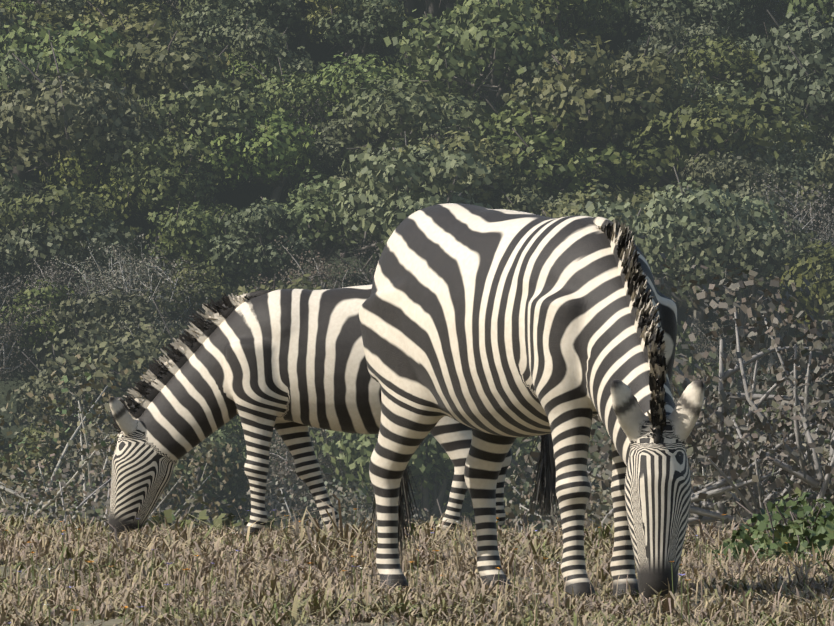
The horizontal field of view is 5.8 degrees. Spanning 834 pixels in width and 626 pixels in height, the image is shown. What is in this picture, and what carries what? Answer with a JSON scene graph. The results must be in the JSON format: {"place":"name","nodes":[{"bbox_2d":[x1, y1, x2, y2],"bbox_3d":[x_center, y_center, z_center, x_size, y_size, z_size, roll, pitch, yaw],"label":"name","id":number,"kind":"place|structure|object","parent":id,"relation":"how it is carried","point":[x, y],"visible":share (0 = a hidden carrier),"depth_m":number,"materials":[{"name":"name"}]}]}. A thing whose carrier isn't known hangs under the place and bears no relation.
{"place":"outdoors","nodes":[
{"label":"outdoors","id":0,"kind":"place"},
{"bbox_2d":[0,491,833,625],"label":"grass","id":1,"kind":"structure","parent":0,"point":[264,574],"depth_m":29.89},
{"bbox_2d":[0,0,833,625],"bbox_3d":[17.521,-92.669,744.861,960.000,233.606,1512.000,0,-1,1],"label":"terrain","id":2,"kind":"structure","parent":0,"point":[242,198],"depth_m":414.26,"materials":[{"name":"soil"}]},
{"bbox_2d":[0,158,31,205],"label":"bush","id":3,"kind":"object","parent":2,"relation":"on","point":[17,180],"visible":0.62,"depth_m":411.81,"materials":[{"name":"green plant"}]},
{"bbox_2d":[0,48,49,175],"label":"bush","id":4,"kind":"object","parent":2,"relation":"on","point":[12,68],"visible":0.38,"depth_m":419.37,"materials":[{"name":"green plant"}]},
{"bbox_2d":[0,281,57,385],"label":"dry bush","id":5,"kind":"object","parent":2,"relation":"on","point":[6,335],"visible":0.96,"depth_m":401.22,"materials":[{"name":"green plant"}]},
{"bbox_2d":[0,423,78,479],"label":"bush","id":6,"kind":"object","parent":2,"relation":"on","point":[42,450],"visible":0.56,"depth_m":394.94,"materials":[{"name":"green plant"}]},
{"bbox_2d":[0,276,90,382],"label":"bush","id":7,"kind":"object","parent":2,"relation":"on","point":[41,338],"visible":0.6,"depth_m":404.42,"materials":[{"name":"green plant"}]},
{"bbox_2d":[0,0,91,60],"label":"bush","id":8,"kind":"object","parent":2,"relation":"on","point":[52,18],"visible":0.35,"depth_m":431.21,"materials":[{"name":"green plant"}]},
{"bbox_2d":[1,477,91,526],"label":"dry bush","id":9,"kind":"object","parent":2,"relation":"on","point":[18,488],"visible":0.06,"depth_m":105.17,"materials":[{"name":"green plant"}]},
{"bbox_2d":[0,471,94,527],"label":"bush","id":10,"kind":"object","parent":2,"relation":"on","point":[55,484],"visible":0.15,"depth_m":390.96,"materials":[{"name":"green plant"}]},
{"bbox_2d":[0,250,97,358],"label":"dry bush","id":11,"kind":"object","parent":2,"relation":"on","point":[52,277],"visible":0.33,"depth_m":405.88,"materials":[{"name":"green plant"}]},
{"bbox_2d":[2,344,117,481],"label":"bush","id":12,"kind":"object","parent":2,"relation":"on","point":[36,385],"visible":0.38,"depth_m":395.64,"materials":[{"name":"green plant"}]},
{"bbox_2d":[10,354,117,497],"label":"dry bush","id":13,"kind":"object","parent":2,"relation":"on","point":[81,398],"visible":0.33,"depth_m":395.21,"materials":[{"name":"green plant"}]},
{"bbox_2d":[0,8,131,183],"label":"bush","id":14,"kind":"object","parent":2,"relation":"on","point":[75,54],"visible":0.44,"depth_m":422.16,"materials":[{"name":"green plant"}]},
{"bbox_2d":[0,183,134,309],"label":"tree","id":15,"kind":"object","parent":2,"relation":"on","point":[31,245],"visible":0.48,"depth_m":408.30,"materials":[{"name":"green plant"}]},
{"bbox_2d":[11,0,129,37],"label":"bush","id":16,"kind":"object","parent":2,"relation":"on","point":[67,5],"visible":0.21,"depth_m":433.30,"materials":[{"name":"green plant"}]},
{"bbox_2d":[0,184,153,327],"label":"bush","id":17,"kind":"object","parent":2,"relation":"on","point":[50,203],"visible":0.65,"depth_m":408.91,"materials":[{"name":"green plant"}]},
{"bbox_2d":[0,63,154,190],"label":"tree","id":18,"kind":"object","parent":2,"relation":"on","point":[58,149],"visible":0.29,"depth_m":416.83,"materials":[{"name":"green plant"}]},
{"bbox_2d":[0,42,177,191],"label":"bush","id":19,"kind":"object","parent":2,"relation":"on","point":[60,105],"visible":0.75,"depth_m":415.49,"materials":[{"name":"green plant"}]},
{"bbox_2d":[0,442,181,528],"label":"dry bush","id":20,"kind":"object","parent":2,"relation":"on","point":[88,495],"visible":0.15,"depth_m":116.71,"materials":[{"name":"grey plant"}]},
{"bbox_2d":[50,240,157,310],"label":"dry bush","id":21,"kind":"object","parent":2,"relation":"on","point":[91,279],"visible":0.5,"depth_m":405.89,"materials":[{"name":"grey plant"}]},
{"bbox_2d":[33,140,187,254],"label":"tree","id":22,"kind":"object","parent":2,"relation":"on","point":[101,187],"visible":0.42,"depth_m":415.07,"materials":[{"name":"green plant"}]},
{"bbox_2d":[46,425,174,520],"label":"dry bush","id":23,"kind":"object","parent":2,"relation":"on","point":[91,464],"visible":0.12,"depth_m":392.24,"materials":[{"name":"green plant"}]},
{"bbox_2d":[32,298,191,401],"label":"tree","id":24,"kind":"object","parent":2,"relation":"on","point":[112,345],"visible":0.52,"depth_m":395.98,"materials":[{"name":"green plant"}]},
{"bbox_2d":[40,287,187,363],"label":"bush","id":25,"kind":"object","parent":2,"relation":"on","point":[100,311],"visible":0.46,"depth_m":400.97,"materials":[{"name":"green plant"}]},
{"bbox_2d":[61,0,176,74],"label":"bush","id":26,"kind":"object","parent":2,"relation":"on","point":[97,15],"visible":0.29,"depth_m":432.62,"materials":[{"name":"green plant"}]},
{"bbox_2d":[65,308,188,400],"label":"dry bush","id":27,"kind":"object","parent":2,"relation":"on","point":[126,324],"visible":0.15,"depth_m":397.88,"materials":[{"name":"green plant"}]},
{"bbox_2d":[79,83,187,209],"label":"bush","id":28,"kind":"object","parent":2,"relation":"on","point":[159,127],"visible":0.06,"depth_m":419.18,"materials":[{"name":"green plant"}]},
{"bbox_2d":[0,437,275,529],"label":"dry bush","id":29,"kind":"object","parent":2,"relation":"on","point":[196,463],"visible":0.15,"depth_m":180.38,"materials":[{"name":"brown plant"}]},
{"bbox_2d":[0,351,305,530],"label":"dry bush","id":30,"kind":"object","parent":2,"relation":"on","point":[56,472],"visible":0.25,"depth_m":129.35,"materials":[{"name":"brown plant"}]},
{"bbox_2d":[83,232,226,349],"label":"dry bush","id":31,"kind":"object","parent":2,"relation":"on","point":[158,267],"visible":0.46,"depth_m":403.88,"materials":[{"name":"grey plant"}]},
{"bbox_2d":[81,5,236,98],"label":"bush","id":32,"kind":"object","parent":2,"relation":"on","point":[125,25],"visible":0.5,"depth_m":426.71,"materials":[{"name":"green plant"}]},
{"bbox_2d":[103,131,222,268],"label":"tree","id":33,"kind":"object","parent":2,"relation":"on","point":[187,184],"visible":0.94,"depth_m":413.77,"materials":[{"name":"green plant"}]},
{"bbox_2d":[47,509,292,530],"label":"tree","id":34,"kind":"object","parent":2,"relation":"on","point":[221,518],"depth_m":115.39,"materials":[{"name":"green plant"}]},
{"bbox_2d":[132,258,244,328],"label":"bush","id":35,"kind":"object","parent":2,"relation":"on","point":[205,279],"visible":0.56,"depth_m":404.85,"materials":[{"name":"green plant"}]},
{"bbox_2d":[131,115,252,208],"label":"bush","id":36,"kind":"object","parent":2,"relation":"on","point":[181,132],"visible":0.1,"depth_m":418.04,"materials":[{"name":"green plant"}]},
{"bbox_2d":[134,201,264,293],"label":"bush","id":37,"kind":"object","parent":2,"relation":"on","point":[180,226],"visible":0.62,"depth_m":408.10,"materials":[{"name":"green plant"}]},
{"bbox_2d":[112,31,288,186],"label":"bush","id":38,"kind":"object","parent":2,"relation":"on","point":[170,59],"visible":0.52,"depth_m":421.18,"materials":[{"name":"green plant"}]},
{"bbox_2d":[156,432,246,519],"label":"bush","id":39,"kind":"object","parent":2,"relation":"on","point":[218,463],"visible":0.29,"depth_m":389.89,"materials":[{"name":"green plant"}]},
{"bbox_2d":[167,192,242,284],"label":"bush","id":40,"kind":"object","parent":2,"relation":"on","point":[219,213],"visible":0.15,"depth_m":412.80,"materials":[{"name":"green plant"}]},
{"bbox_2d":[137,79,310,215],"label":"bush","id":41,"kind":"object","parent":2,"relation":"on","point":[233,105],"visible":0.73,"depth_m":417.45,"materials":[{"name":"green plant"}]},
{"bbox_2d":[167,3,285,58],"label":"bush","id":42,"kind":"object","parent":2,"relation":"on","point":[210,23],"visible":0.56,"depth_m":430.85,"materials":[{"name":"green plant"}]},
{"bbox_2d":[173,427,279,522],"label":"bush","id":43,"kind":"object","parent":2,"relation":"on","point":[243,453],"visible":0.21,"depth_m":390.60,"materials":[{"name":"green plant"}]},
{"bbox_2d":[177,0,292,50],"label":"bush","id":44,"kind":"object","parent":2,"relation":"on","point":[233,7],"visible":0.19,"depth_m":432.08,"materials":[{"name":"green plant"}]},
{"bbox_2d":[215,47,298,89],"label":"bush","id":45,"kind":"object","parent":2,"relation":"on","point":[242,67],"visible":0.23,"depth_m":427.82,"materials":[{"name":"green plant"}]},
{"bbox_2d":[195,199,321,289],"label":"bush","id":46,"kind":"object","parent":2,"relation":"on","point":[253,222],"visible":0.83,"depth_m":407.47,"materials":[{"name":"green plant"}]},
{"bbox_2d":[185,94,333,202],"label":"tree","id":47,"kind":"object","parent":2,"relation":"on","point":[274,174],"visible":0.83,"depth_m":417.12,"materials":[{"name":"green plant"}]},
{"bbox_2d":[194,0,338,37],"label":"bush","id":48,"kind":"object","parent":2,"relation":"on","point":[291,11],"visible":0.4,"depth_m":433.62,"materials":[{"name":"green plant"}]},
{"bbox_2d":[221,18,325,93],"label":"bush","id":49,"kind":"object","parent":2,"relation":"on","point":[258,41],"visible":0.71,"depth_m":428.16,"materials":[{"name":"green plant"}]},
{"bbox_2d":[223,433,350,530],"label":"dry bush","id":50,"kind":"object","parent":2,"relation":"on","point":[284,484],"visible":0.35,"depth_m":390.71,"materials":[{"name":"grey plant"}]},
{"bbox_2d":[235,274,339,295],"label":"dry bush","id":51,"kind":"object","parent":2,"relation":"on","point":[280,284],"visible":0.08,"depth_m":398.61,"materials":[{"name":"green plant"}]},
{"bbox_2d":[234,235,372,292],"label":"dry bush","id":52,"kind":"object","parent":2,"relation":"on","point":[317,271],"visible":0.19,"depth_m":402.02,"materials":[{"name":"grey plant"}]},
{"bbox_2d":[248,57,362,175],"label":"bush","id":53,"kind":"object","parent":2,"relation":"on","point":[292,95],"visible":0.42,"depth_m":422.33,"materials":[{"name":"green plant"}]},
{"bbox_2d":[240,169,381,288],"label":"tree","id":54,"kind":"object","parent":2,"relation":"on","point":[315,216],"visible":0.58,"depth_m":408.64,"materials":[{"name":"green plant"}]},
{"bbox_2d":[281,91,345,186],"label":"dry bush","id":55,"kind":"object","parent":2,"relation":"on","point":[312,135],"visible":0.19,"depth_m":422.31,"materials":[{"name":"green plant"}]},
{"bbox_2d":[272,426,371,512],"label":"dry bush","id":56,"kind":"object","parent":2,"relation":"on","point":[329,438],"visible":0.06,"depth_m":391.43,"materials":[{"name":"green plant"}]},
{"bbox_2d":[187,471,457,531],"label":"dry bush","id":57,"kind":"object","parent":2,"relation":"on","point":[360,512],"visible":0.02,"depth_m":130.46,"materials":[{"name":"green plant"}]},
{"bbox_2d":[109,284,557,535],"bbox_3d":[-0.410,0.517,42.999,2.393,1.411,0.592,0,-1,5],"label":"zebra","id":58,"kind":"object","parent":2,"relation":"on","point":[289,366],"visible":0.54,"depth_m":42.89},
{"bbox_2d":[300,114,394,170],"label":"bush","id":59,"kind":"object","parent":2,"relation":"on","point":[333,141],"visible":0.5,"depth_m":418.93,"materials":[{"name":"green plant"}]},
{"bbox_2d":[323,215,382,284],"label":"dry bush","id":60,"kind":"object","parent":2,"relation":"on","point":[364,272],"visible":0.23,"depth_m":408.63,"materials":[{"name":"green plant"}]},
{"bbox_2d":[302,0,407,64],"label":"bush","id":61,"kind":"object","parent":2,"relation":"on","point":[327,6],"visible":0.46,"depth_m":432.13,"materials":[{"name":"green plant"}]},
{"bbox_2d":[316,0,414,64],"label":"bush","id":62,"kind":"object","parent":2,"relation":"on","point":[364,27],"visible":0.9,"depth_m":431.39,"materials":[{"name":"green plant"}]},
{"bbox_2d":[305,52,453,132],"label":"bush","id":63,"kind":"object","parent":2,"relation":"on","point":[344,75],"visible":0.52,"depth_m":422.39,"materials":[{"name":"green plant"}]},
{"bbox_2d":[328,137,491,271],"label":"tree","id":64,"kind":"object","parent":2,"relation":"on","point":[397,186],"visible":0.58,"depth_m":403.96,"materials":[{"name":"green plant"}]},
{"bbox_2d":[333,59,502,153],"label":"tree","id":65,"kind":"object","parent":2,"relation":"on","point":[395,115],"visible":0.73,"depth_m":416.95,"materials":[{"name":"green plant"}]},
{"bbox_2d":[5,508,832,625],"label":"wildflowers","id":66,"kind":"object","parent":2,"relation":"on","point":[353,566],"visible":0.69,"depth_m":28.62,"materials":[{"name":"beige plant"}]},
{"bbox_2d":[308,426,537,525],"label":"bush","id":67,"kind":"object","parent":2,"relation":"on","point":[429,460],"visible":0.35,"depth_m":387.25,"materials":[{"name":"green plant"}]},
{"bbox_2d":[389,129,562,208],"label":"bush","id":68,"kind":"object","parent":2,"relation":"on","point":[501,177],"visible":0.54,"depth_m":411.29,"materials":[{"name":"green plant"}]},
{"bbox_2d":[382,0,577,162],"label":"bush","id":69,"kind":"object","parent":2,"relation":"on","point":[476,31],"visible":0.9,"depth_m":420.84,"materials":[{"name":"green plant"}]},
{"bbox_2d":[462,484,559,529],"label":"bush","id":70,"kind":"object","parent":2,"relation":"on","point":[509,495],"visible":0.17,"depth_m":389.11,"materials":[{"name":"green plant"}]},
{"bbox_2d":[443,435,597,507],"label":"bush","id":71,"kind":"object","parent":2,"relation":"on","point":[518,458],"visible":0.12,"depth_m":389.44,"materials":[{"name":"green plant"}]},
{"bbox_2d":[359,203,703,602],"bbox_3d":[0.418,0.308,28.325,0.638,1.398,2.401,0,-1,-29],"label":"zebra","id":72,"kind":"object","parent":2,"relation":"on","point":[499,331],"visible":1,"depth_m":28.06},
{"bbox_2d":[501,181,573,215],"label":"bush","id":73,"kind":"object","parent":2,"relation":"on","point":[528,206],"visible":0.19,"depth_m":408.85,"materials":[{"name":"green plant"}]},
{"bbox_2d":[418,439,691,532],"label":"dry bush","id":74,"kind":"object","parent":2,"relation":"on","point":[523,479],"depth_m":156.81,"materials":[{"name":"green plant"}]},
{"bbox_2d":[471,99,645,211],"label":"tree","id":75,"kind":"object","parent":2,"relation":"on","point":[550,157],"visible":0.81,"depth_m":414.23,"materials":[{"name":"green plant"}]},
{"bbox_2d":[480,0,636,52],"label":"bush","id":76,"kind":"object","parent":2,"relation":"on","point":[549,15],"visible":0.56,"depth_m":427.98,"materials":[{"name":"green plant"}]},
{"bbox_2d":[500,45,623,195],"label":"tree","id":77,"kind":"object","parent":2,"relation":"on","point":[537,71],"visible":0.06,"depth_m":419.82,"materials":[{"name":"green plant"}]},
{"bbox_2d":[531,195,651,256],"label":"bush","id":78,"kind":"object","parent":2,"relation":"on","point":[573,207],"visible":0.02,"depth_m":405.93,"materials":[{"name":"green plant"}]},
{"bbox_2d":[502,30,695,201],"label":"bush","id":79,"kind":"object","parent":2,"relation":"on","point":[581,91],"visible":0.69,"depth_m":415.69,"materials":[{"name":"green plant"}]},
{"bbox_2d":[539,173,678,235],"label":"bush","id":80,"kind":"object","parent":2,"relation":"on","point":[622,196],"visible":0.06,"depth_m":407.98,"materials":[{"name":"green plant"}]},
{"bbox_2d":[502,447,806,534],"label":"dry bush","id":81,"kind":"object","parent":2,"relation":"on","point":[704,471],"visible":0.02,"depth_m":111.42,"materials":[{"name":"brown plant"}]},
{"bbox_2d":[596,35,713,186],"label":"tree","id":82,"kind":"object","parent":2,"relation":"on","point":[633,181],"visible":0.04,"depth_m":420.73,"materials":[{"name":"green plant"}]},
{"bbox_2d":[599,73,728,193],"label":"bush","id":83,"kind":"object","parent":2,"relation":"on","point":[666,103],"visible":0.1,"depth_m":416.88,"materials":[{"name":"green plant"}]},
{"bbox_2d":[504,407,830,528],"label":"dry bush","id":84,"kind":"object","parent":2,"relation":"on","point":[510,506],"depth_m":116.20,"materials":[{"name":"brown plant"}]},
{"bbox_2d":[503,253,833,534],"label":"dry bush","id":85,"kind":"object","parent":2,"relation":"on","point":[717,488],"visible":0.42,"depth_m":100.59,"materials":[{"name":"brown plant"}]},
{"bbox_2d":[621,10,733,76],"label":"bush","id":86,"kind":"object","parent":2,"relation":"on","point":[665,41],"visible":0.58,"depth_m":426.65,"materials":[{"name":"green plant"}]},
{"bbox_2d":[568,166,791,360],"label":"bush","id":87,"kind":"object","parent":2,"relation":"on","point":[696,205],"visible":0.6,"depth_m":400.62,"materials":[{"name":"green plant"}]},
{"bbox_2d":[607,0,769,48],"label":"bush","id":88,"kind":"object","parent":2,"relation":"on","point":[719,11],"visible":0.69,"depth_m":430.56,"materials":[{"name":"green plant"}]},
{"bbox_2d":[646,69,755,181],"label":"bush","id":89,"kind":"object","parent":2,"relation":"on","point":[710,92],"visible":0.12,"depth_m":418.27,"materials":[{"name":"green plant"}]},
{"bbox_2d":[671,321,740,412],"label":"bush","id":90,"kind":"object","parent":2,"relation":"on","point":[691,363],"visible":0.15,"depth_m":394.46,"materials":[{"name":"green plant"}]},
{"bbox_2d":[585,425,833,530],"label":"dry bush","id":91,"kind":"object","parent":2,"relation":"on","point":[825,450],"visible":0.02,"depth_m":105.70,"materials":[{"name":"brown plant"}]},
{"bbox_2d":[613,76,825,197],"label":"bush","id":92,"kind":"object","parent":2,"relation":"on","point":[719,133],"visible":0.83,"depth_m":413.83,"materials":[{"name":"green plant"}]},
{"bbox_2d":[669,22,799,112],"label":"bush","id":93,"kind":"object","parent":2,"relation":"on","point":[737,63],"visible":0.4,"depth_m":424.12,"materials":[{"name":"green plant"}]},
{"bbox_2d":[679,315,791,409],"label":"dry bush","id":94,"kind":"object","parent":2,"relation":"on","point":[701,350],"visible":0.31,"depth_m":397.79,"materials":[{"name":"brown plant"}]},
{"bbox_2d":[671,149,808,214],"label":"bush","id":95,"kind":"object","parent":2,"relation":"on","point":[723,171],"visible":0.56,"depth_m":411.63,"materials":[{"name":"green plant"}]},
{"bbox_2d":[656,213,829,390],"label":"bush","id":96,"kind":"object","parent":2,"relation":"on","point":[753,249],"visible":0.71,"depth_m":399.21,"materials":[{"name":"green plant"}]},
{"bbox_2d":[689,360,833,523],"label":"dry bush","id":97,"kind":"object","parent":2,"relation":"on","point":[771,467],"visible":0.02,"depth_m":113.46,"materials":[{"name":"brown plant"}]},
{"bbox_2d":[702,206,826,370],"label":"dry bush","id":98,"kind":"object","parent":2,"relation":"on","point":[782,330],"visible":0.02,"depth_m":402.74,"materials":[{"name":"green plant"}]},
{"bbox_2d":[703,487,833,563],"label":"herb shrub","id":99,"kind":"object","parent":2,"relation":"on","point":[799,534],"visible":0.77,"depth_m":38.38,"materials":[{"name":"green plant"}]},
{"bbox_2d":[725,177,813,239],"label":"bush","id":100,"kind":"object","parent":2,"relation":"on","point":[781,202],"visible":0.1,"depth_m":407.85,"materials":[{"name":"green plant"}]},
{"bbox_2d":[713,129,833,215],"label":"bush","id":101,"kind":"object","parent":2,"relation":"on","point":[794,171],"visible":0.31,"depth_m":414.20,"materials":[{"name":"green plant"}]},
{"bbox_2d":[734,0,832,41],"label":"bush","id":102,"kind":"object","parent":2,"relation":"on","point":[776,7],"visible":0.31,"depth_m":435.06,"materials":[{"name":"green plant"}]},
{"bbox_2d":[739,0,833,37],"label":"bush","id":103,"kind":"object","parent":2,"relation":"on","point":[770,20],"visible":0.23,"depth_m":434.95,"materials":[{"name":"green plant"}]},
{"bbox_2d":[748,172,833,248],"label":"dry bush","id":104,"kind":"object","parent":2,"relation":"on","point":[821,238],"visible":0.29,"depth_m":407.05,"materials":[{"name":"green plant"}]},
{"bbox_2d":[750,6,833,149],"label":"bush","id":105,"kind":"object","parent":2,"relation":"on","point":[807,54],"visible":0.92,"depth_m":420.47,"materials":[{"name":"green plant"}]},
{"bbox_2d":[766,240,833,357],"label":"bush","id":106,"kind":"object","parent":2,"relation":"on","point":[825,270],"visible":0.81,"depth_m":397.49,"materials":[{"name":"green plant"}]},
{"bbox_2d":[773,151,833,222],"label":"bush","id":107,"kind":"object","parent":2,"relation":"on","point":[825,168],"visible":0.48,"depth_m":412.49,"materials":[{"name":"green plant"}]},
{"bbox_2d":[785,0,833,41],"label":"bush","id":108,"kind":"object","parent":2,"relation":"on","point":[810,5],"visible":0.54,"depth_m":426.88,"materials":[{"name":"green plant"}]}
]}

